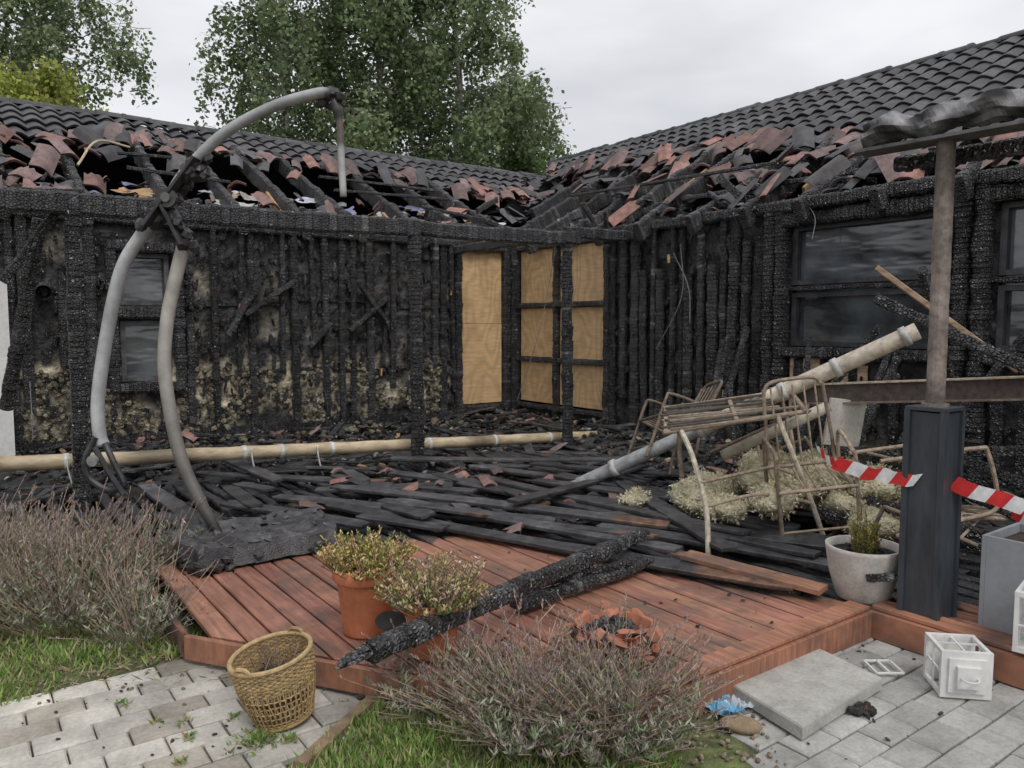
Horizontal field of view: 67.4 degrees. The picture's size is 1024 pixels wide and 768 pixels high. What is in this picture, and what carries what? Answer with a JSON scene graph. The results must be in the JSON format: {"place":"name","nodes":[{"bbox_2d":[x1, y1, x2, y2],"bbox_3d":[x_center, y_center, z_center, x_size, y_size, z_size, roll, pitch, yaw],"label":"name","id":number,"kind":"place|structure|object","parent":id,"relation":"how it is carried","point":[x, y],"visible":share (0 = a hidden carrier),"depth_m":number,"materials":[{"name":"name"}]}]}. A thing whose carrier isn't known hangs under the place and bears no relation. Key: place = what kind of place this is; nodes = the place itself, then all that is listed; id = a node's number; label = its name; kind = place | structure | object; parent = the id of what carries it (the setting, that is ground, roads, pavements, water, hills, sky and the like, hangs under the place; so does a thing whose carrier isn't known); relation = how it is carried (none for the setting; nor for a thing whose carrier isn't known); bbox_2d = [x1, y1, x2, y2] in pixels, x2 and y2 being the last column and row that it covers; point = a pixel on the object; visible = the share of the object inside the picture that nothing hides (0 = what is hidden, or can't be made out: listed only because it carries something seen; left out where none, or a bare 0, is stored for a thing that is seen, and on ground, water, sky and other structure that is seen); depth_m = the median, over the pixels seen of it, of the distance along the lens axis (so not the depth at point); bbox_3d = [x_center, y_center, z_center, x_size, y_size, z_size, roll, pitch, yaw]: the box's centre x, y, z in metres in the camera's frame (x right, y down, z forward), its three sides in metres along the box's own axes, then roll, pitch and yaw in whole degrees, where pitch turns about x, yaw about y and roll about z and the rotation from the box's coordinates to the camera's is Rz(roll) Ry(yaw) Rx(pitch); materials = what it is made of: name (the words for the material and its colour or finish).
{"place":"outdoors","nodes":[
{"label":"outdoors","id":0,"kind":"place"},
{"bbox_2d":[375,611,405,630],"bbox_3d":[-0.530,1.083,3.356,0.136,0.185,0.016,0,4,0],"label":"plant sign","id":1,"kind":"object","parent":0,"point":[382,621],"visible":0.64,"depth_m":3.35,"materials":[{"name":"metal"}]},
{"bbox_2d":[0,381,896,767],"bbox_3d":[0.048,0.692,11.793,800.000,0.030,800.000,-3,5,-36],"label":"ground","id":2,"kind":"structure","parent":0,"point":[708,753],"depth_m":3.10,"materials":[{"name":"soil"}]},
{"bbox_2d":[0,56,92,109],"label":"hazel tree","id":3,"kind":"object","parent":2,"relation":"on","point":[17,84],"visible":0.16,"depth_m":19.13,"materials":[{"name":"green plant"}]},
{"bbox_2d":[0,0,158,111],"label":"birch tree","id":4,"kind":"object","parent":2,"relation":"on","point":[26,47],"visible":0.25,"depth_m":25.64,"materials":[{"name":"green plant"}]},
{"bbox_2d":[0,614,208,705],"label":"lawn grass","id":5,"kind":"structure","parent":2,"relation":"on","point":[66,647],"depth_m":3.65,"materials":[{"name":"green plant"}]},
{"bbox_2d":[0,474,235,651],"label":"lavender bush","id":6,"kind":"object","parent":2,"relation":"on","point":[82,572],"visible":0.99,"depth_m":4.06,"materials":[{"name":"grey plant"}]},
{"bbox_2d":[0,622,411,715],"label":"dry grass","id":7,"kind":"structure","parent":2,"relation":"on","point":[88,672],"depth_m":3.57,"materials":[{"name":"green plant"}]},
{"bbox_2d":[187,0,403,153],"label":"birch tree","id":8,"kind":"object","parent":2,"relation":"on","point":[308,47],"visible":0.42,"depth_m":23.71,"materials":[{"name":"green plant"}]},
{"bbox_2d":[293,694,381,767],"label":"timber edging","id":9,"kind":"object","parent":2,"relation":"on","point":[303,758],"visible":0.43,"depth_m":2.93,"materials":[{"name":"brown wood"}]},
{"bbox_2d":[272,0,470,162],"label":"birch tree","id":10,"kind":"object","parent":2,"relation":"on","point":[389,19],"visible":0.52,"depth_m":23.99,"materials":[{"name":"green plant"}]},
{"bbox_2d":[344,0,574,179],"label":"birch tree","id":11,"kind":"object","parent":2,"relation":"on","point":[489,111],"visible":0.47,"depth_m":25.14,"materials":[{"name":"green plant"}]},
{"bbox_2d":[279,695,686,767],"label":"lawn grass","id":12,"kind":"structure","parent":2,"relation":"on","point":[422,739],"depth_m":2.83,"materials":[{"name":"green plant"}]},
{"bbox_2d":[0,444,1023,746],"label":"wooden deck","id":13,"kind":"structure","parent":2,"relation":"on","point":[248,602],"depth_m":3.94,"materials":[{"name":"brown wood"}]},
{"bbox_2d":[81,86,346,576],"bbox_3d":[-1.850,-0.406,4.892,1.517,2.954,1.143,-3,5,-36],"label":"cantilever parasol frame","id":14,"kind":"object","parent":13,"relation":"on","point":[280,533],"visible":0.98,"depth_m":4.88,"materials":[{"name":"metal"}]},
{"bbox_2d":[0,431,606,484],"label":"fallen awning pole","id":15,"kind":"object","parent":13,"relation":"on","point":[64,461],"visible":0.81,"depth_m":7.20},
{"bbox_2d":[0,187,633,514],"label":"charred pergola","id":16,"kind":"object","parent":13,"relation":"on","point":[72,207],"visible":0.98,"depth_m":6.50,"materials":[{"name":"black wood"}]},
{"bbox_2d":[314,525,420,639],"bbox_3d":[-0.674,0.910,3.597,0.497,0.504,0.519,-3,5,-36],"label":"terracotta plant pot","id":17,"kind":"object","parent":13,"relation":"on","point":[354,566],"visible":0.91,"depth_m":3.50,"materials":[{"name":"ceramic"}]},
{"bbox_2d":[68,415,732,534],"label":"tile shards","id":18,"kind":"object","parent":13,"relation":"on","point":[486,480],"visible":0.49,"depth_m":6.94,"materials":[{"name":"brown ceramic"}]},
{"bbox_2d":[369,546,492,661],"bbox_3d":[-0.333,0.953,3.360,0.547,0.454,0.538,-3,5,-36],"label":"terracotta plant pot","id":19,"kind":"object","parent":13,"relation":"on","point":[421,595],"visible":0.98,"depth_m":3.28,"materials":[{"name":"ceramic"}]},
{"bbox_2d":[18,411,867,521],"bbox_3d":[-0.616,0.823,7.086,6.500,0.339,6.723,-3,5,-36],"label":"charred board debris","id":20,"kind":"object","parent":13,"relation":"on","point":[528,447],"visible":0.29,"depth_m":8.47,"materials":[{"name":"black wood"}]},
{"bbox_2d":[137,449,830,591],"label":"charred planks","id":21,"kind":"object","parent":13,"relation":"on","point":[762,538],"visible":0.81,"depth_m":5.56,"materials":[{"name":"black wood"}]},
{"bbox_2d":[334,527,649,669],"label":"charred beam","id":22,"kind":"structure","parent":13,"relation":"on","point":[418,631],"depth_m":3.48,"materials":[{"name":"black wood"}]},
{"bbox_2d":[1,163,1023,492],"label":"charred studs","id":23,"kind":"object","parent":13,"relation":"on","point":[971,307],"visible":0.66,"depth_m":8.75,"materials":[{"name":"black wood"}]},
{"bbox_2d":[29,195,815,439],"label":"hanging cables","id":24,"kind":"object","parent":23,"relation":"hanging from","point":[541,320],"visible":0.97,"depth_m":8.76,"materials":[{"name":"metal"}]},
{"bbox_2d":[5,139,924,240],"bbox_3d":[-0.672,-2.513,10.061,11.142,1.352,5.740,0,4,6],"label":"torn membrane and boards","id":25,"kind":"object","parent":23,"relation":"on","point":[143,192],"visible":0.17,"depth_m":9.97,"materials":[{"name":"wood"}]},
{"bbox_2d":[0,219,1017,473],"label":"blistered char","id":26,"kind":"object","parent":23,"relation":"attached to","point":[46,355],"visible":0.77,"depth_m":9.21,"materials":[{"name":"brown wood"}]},
{"bbox_2d":[462,243,603,409],"bbox_3d":[0.432,-0.803,10.890,2.241,2.230,0.805,2,5,28],"label":"plywood boarding","id":27,"kind":"object","parent":23,"relation":"attached to","point":[481,302],"visible":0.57,"depth_m":11.13,"materials":[{"name":"beige wood"}]},
{"bbox_2d":[570,323,921,481],"bbox_3d":[1.600,0.262,5.808,0.430,1.441,2.621,-9,10,-64],"label":"fallen downpipe","id":28,"kind":"object","parent":23,"relation":"on","point":[899,338],"visible":0.67,"depth_m":5.58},
{"bbox_2d":[823,398,866,446],"bbox_3d":[2.397,0.279,5.540,0.260,0.340,0.030,6,10,-2],"label":"white board","id":29,"kind":"object","parent":28,"relation":"on","point":[847,419],"visible":0.64,"depth_m":5.52,"materials":[{"name":"concrete"}]},
{"bbox_2d":[874,265,1017,372],"bbox_3d":[2.725,-0.417,4.833,0.830,0.677,0.050,2,5,22],"label":"broken batten","id":30,"kind":"object","parent":23,"relation":"on","point":[910,292],"visible":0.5,"depth_m":4.87,"materials":[{"name":"brown wood"}]},
{"bbox_2d":[39,266,1023,552],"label":"charred timber debris","id":31,"kind":"object","parent":13,"relation":"on","point":[1003,358],"visible":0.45,"depth_m":6.38,"materials":[{"name":"black wood"}]},
{"bbox_2d":[118,413,969,540],"bbox_3d":[-0.205,0.622,7.076,5.144,0.557,7.111,-3,5,-36],"label":"mineral wool debris","id":32,"kind":"object","parent":13,"relation":"on","point":[685,495],"visible":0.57,"depth_m":5.20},
{"bbox_2d":[849,444,1013,537],"bbox_3d":[2.735,0.639,4.795,1.066,0.587,0.530,0,4,2],"label":"burnt garden chair","id":33,"kind":"object","parent":32,"relation":"on","point":[985,513],"visible":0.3,"depth_m":4.57,"materials":[{"name":"wood"}]},
{"bbox_2d":[509,555,653,611],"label":"charred beam","id":34,"kind":"structure","parent":13,"relation":"on","point":[590,577],"depth_m":4.11,"materials":[{"name":"black wood"}]},
{"bbox_2d":[558,599,672,663],"bbox_3d":[0.459,1.104,3.437,0.509,0.141,0.542,1,4,11],"label":"broken terracotta pot","id":35,"kind":"object","parent":13,"relation":"on","point":[636,617],"visible":0.73,"depth_m":3.42,"materials":[{"name":"ceramic"}]},
{"bbox_2d":[627,380,722,474],"bbox_3d":[1.391,0.382,6.450,0.804,0.829,0.577,-1,4,-12],"label":"burnt garden chair","id":36,"kind":"object","parent":13,"relation":"on","point":[659,417],"visible":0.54,"depth_m":6.51,"materials":[{"name":"metal"}]},
{"bbox_2d":[651,550,827,595],"bbox_3d":[1.223,1.031,4.340,1.060,0.062,0.145,4,6,42],"label":"loose deck board","id":37,"kind":"object","parent":13,"relation":"on","point":[768,575],"visible":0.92,"depth_m":4.22,"materials":[{"name":"brown wood"}]},
{"bbox_2d":[660,393,825,554],"bbox_3d":[1.594,0.546,5.270,1.301,0.930,1.110,-1,4,-10],"label":"burnt garden table","id":38,"kind":"object","parent":13,"relation":"on","point":[681,425],"visible":0.82,"depth_m":5.12,"materials":[{"name":"wood"}]},
{"bbox_2d":[710,422,814,495],"bbox_3d":[2.073,0.667,5.814,1.108,0.784,0.610,3,6,37],"label":"burnt garden chair","id":39,"kind":"object","parent":13,"relation":"on","point":[806,439],"visible":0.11,"depth_m":5.92,"materials":[{"name":"metal"}]},
{"bbox_2d":[761,375,861,535],"bbox_3d":[1.952,0.508,5.024,0.597,1.114,0.579,1,4,9],"label":"burnt garden chair","id":40,"kind":"object","parent":13,"relation":"on","point":[766,446],"visible":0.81,"depth_m":5.11,"materials":[{"name":"metal"}]},
{"bbox_2d":[825,504,898,604],"bbox_3d":[1.860,0.881,4.060,0.384,0.495,0.384,-3,5,-36],"label":"concrete plant pot","id":41,"kind":"object","parent":13,"relation":"on","point":[853,559],"visible":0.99,"depth_m":3.98,"materials":[{"name":"concrete"}]},
{"bbox_2d":[896,139,965,620],"bbox_3d":[2.060,-0.011,3.731,0.198,2.330,0.198,-3,5,-36],"label":"canopy post","id":42,"kind":"object","parent":13,"relation":"on","point":[931,501],"visible":0.97,"depth_m":3.70,"materials":[{"name":"metal"}]},
{"bbox_2d":[816,446,1023,522],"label":"barrier tape","id":43,"kind":"object","parent":42,"relation":"attached to","point":[994,497],"visible":0.99,"depth_m":3.75,"materials":[{"name":"plastic"}]},
{"bbox_2d":[854,88,1023,171],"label":"canopy roof","id":44,"kind":"object","parent":42,"relation":"on","point":[927,127],"visible":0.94,"depth_m":3.61,"materials":[{"name":"metal"}]},
{"bbox_2d":[978,522,1023,635],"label":"grey planter box","id":45,"kind":"object","parent":13,"relation":"on","point":[1002,567],"visible":0.9,"depth_m":3.62,"materials":[{"name":"metal"}]},
{"bbox_2d":[1012,580,1023,653],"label":"white lantern","id":46,"kind":"object","parent":13,"relation":"on","point":[1018,641],"visible":1,"depth_m":3.33,"materials":[{"name":"paint"}]},
{"bbox_2d":[0,183,1023,489],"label":"walls","id":47,"kind":"structure","parent":2,"relation":"on","point":[272,413],"depth_m":9.14,"materials":[{"name":"black wood"}]},
{"bbox_2d":[0,281,14,455],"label":"white door","id":48,"kind":"structure","parent":47,"relation":"attached to","point":[7,442],"depth_m":7.69,"materials":[{"name":"paint"}]},
{"bbox_2d":[35,284,51,299],"bbox_3d":[-4.854,-0.952,7.938,0.150,0.170,0.262,-3,5,-36],"label":"vent pipe","id":49,"kind":"object","parent":47,"relation":"attached to","point":[50,295],"visible":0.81,"depth_m":7.94,"materials":[{"name":"metal"}]},
{"bbox_2d":[22,358,441,442],"bbox_3d":[-3.023,0.138,9.454,5.100,0.843,0.089,-3,5,-36],"label":"exposed insulation","id":50,"kind":"object","parent":47,"relation":"attached to","point":[119,424],"visible":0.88,"depth_m":9.13,"materials":[{"name":"fabric"}]},
{"bbox_2d":[0,128,1023,253],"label":"charred rafters","id":51,"kind":"object","parent":47,"relation":"on","point":[547,214],"visible":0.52,"depth_m":10.27,"materials":[{"name":"black wood"}]},
{"bbox_2d":[238,254,867,440],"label":"unburnt wood scraps","id":52,"kind":"object","parent":47,"relation":"attached to","point":[862,371],"visible":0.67,"depth_m":7.56,"materials":[{"name":"brown wood"}]},
{"bbox_2d":[117,200,1023,381],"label":"window frames","id":53,"kind":"structure","parent":47,"relation":"attached to","point":[1004,264],"depth_m":7.29,"materials":[{"name":"black wood"}]},
{"bbox_2d":[124,258,163,376],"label":"window panes","id":54,"kind":"object","parent":53,"relation":"in","point":[144,280],"visible":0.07,"depth_m":8.67,"materials":[{"name":"grey glass"}]},
{"bbox_2d":[0,409,1023,617],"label":"fire rubble","id":55,"kind":"object","parent":2,"relation":"on","point":[10,482],"visible":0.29,"depth_m":8.35,"materials":[{"name":"brown wood"}]},
{"bbox_2d":[464,83,576,175],"bbox_3d":[0.273,-5.934,28.565,5.722,10.612,4.788,0,4,-5],"label":"birch tree","id":56,"kind":"object","parent":2,"relation":"on","point":[535,166],"visible":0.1,"depth_m":27.50,"materials":[{"name":"green plant"}]},
{"bbox_2d":[337,590,750,767],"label":"lavender bush","id":57,"kind":"object","parent":2,"relation":"on","point":[567,729],"visible":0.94,"depth_m":2.89,"materials":[{"name":"grey plant"}]},
{"bbox_2d":[122,252,1001,393],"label":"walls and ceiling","id":58,"kind":"structure","parent":2,"relation":"on","point":[559,314],"depth_m":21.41,"materials":[{"name":"black wood"}]},
{"bbox_2d":[0,54,1020,292],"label":"roof underlay","id":59,"kind":"object","parent":58,"relation":"on","point":[116,172],"visible":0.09,"depth_m":13.66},
{"bbox_2d":[0,121,1023,229],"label":"broken roof tiles","id":60,"kind":"object","parent":59,"relation":"on","point":[46,157],"visible":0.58,"depth_m":10.00,"materials":[{"name":"brown ceramic"}]},
{"bbox_2d":[0,29,1023,179],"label":"ridge caps","id":61,"kind":"object","parent":59,"relation":"on","point":[1002,38],"visible":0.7,"depth_m":12.28,"materials":[{"name":"tile"}]},
{"bbox_2d":[0,34,1023,192],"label":"roof tiles","id":62,"kind":"object","parent":59,"relation":"on","point":[914,89],"visible":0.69,"depth_m":10.78,"materials":[{"name":"black tile"}]},
{"bbox_2d":[827,497,998,547],"bbox_3d":[2.464,0.959,4.817,0.940,0.577,0.478,4,6,44],"label":"burnt garden chair","id":63,"kind":"object","parent":2,"relation":"on","point":[897,511],"visible":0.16,"depth_m":4.68,"materials":[{"name":"wood"}]},
{"bbox_2d":[0,638,1023,767],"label":"paving","id":64,"kind":"structure","parent":0,"point":[958,732],"depth_m":3.02,"materials":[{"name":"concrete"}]},
{"bbox_2d":[89,657,336,765],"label":"weed tufts","id":65,"kind":"object","parent":64,"relation":"on","point":[261,737],"visible":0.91,"depth_m":2.93,"materials":[{"name":"green plant"}]},
{"bbox_2d":[227,626,315,732],"bbox_3d":[-0.953,1.184,3.057,0.338,0.342,0.334,-3,5,-36],"label":"wicker basket","id":66,"kind":"object","parent":64,"relation":"on","point":[283,676],"visible":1,"depth_m":3.00,"materials":[{"name":"wicker"}]},
{"bbox_2d":[21,547,1002,759],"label":"burnt fragments","id":67,"kind":"object","parent":64,"relation":"on","point":[866,709],"visible":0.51,"depth_m":3.11,"materials":[{"name":"brown wood"}]},
{"bbox_2d":[705,694,753,714],"bbox_3d":[0.880,1.298,3.192,0.227,0.070,0.221,-3,5,-36],"label":"crumpled blue wrapper","id":68,"kind":"object","parent":64,"relation":"on","point":[734,703],"visible":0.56,"depth_m":3.14,"materials":[{"name":"plastic"}]},
{"bbox_2d":[721,715,761,734],"bbox_3d":[0.897,1.335,3.008,0.158,0.052,0.099,2,5,23],"label":"flat stone","id":69,"kind":"object","parent":64,"relation":"on","point":[745,725],"visible":0.87,"depth_m":2.98,"materials":[{"name":"stone"}]},
{"bbox_2d":[734,649,881,739],"bbox_3d":[1.270,1.297,3.275,0.704,0.052,0.391,-3,5,-36],"label":"concrete slab","id":70,"kind":"object","parent":64,"relation":"on","point":[804,696],"depth_m":3.21,"materials":[{"name":"grey concrete"}]},
{"bbox_2d":[863,659,904,673],"bbox_3d":[1.700,1.294,3.515,0.130,0.008,0.140,0,4,0],"label":"lantern door","id":71,"kind":"structure","parent":64,"relation":"on","point":[866,661],"depth_m":3.52,"materials":[{"name":"white paint"}]},
{"bbox_2d":[923,632,993,699],"bbox_3d":[1.928,1.224,3.301,0.202,0.206,0.274,1,4,9],"label":"white lantern","id":72,"kind":"object","parent":64,"relation":"on","point":[958,665],"visible":1,"depth_m":3.25,"materials":[{"name":"paint"}]},
{"bbox_2d":[0,0,1023,166],"label":"sky","id":73,"kind":"structure","parent":0,"point":[625,69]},
{"bbox_2d":[866,572,897,582],"bbox_3d":[1.950,0.970,3.865,0.315,0.076,0.054,1,5,15],"label":"charred offcut","id":74,"kind":"object","parent":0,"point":[886,577],"visible":0.55,"depth_m":3.87,"materials":[{"name":"brown wood"}]},
{"bbox_2d":[791,376,1023,404],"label":"fallen steel beam","id":75,"kind":"structure","parent":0,"point":[1000,388],"depth_m":5.21,"materials":[{"name":"grey metal"}]},
{"bbox_2d":[796,207,1023,345],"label":"window film","id":76,"kind":"object","parent":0,"point":[904,247],"depth_m":7.20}
]}

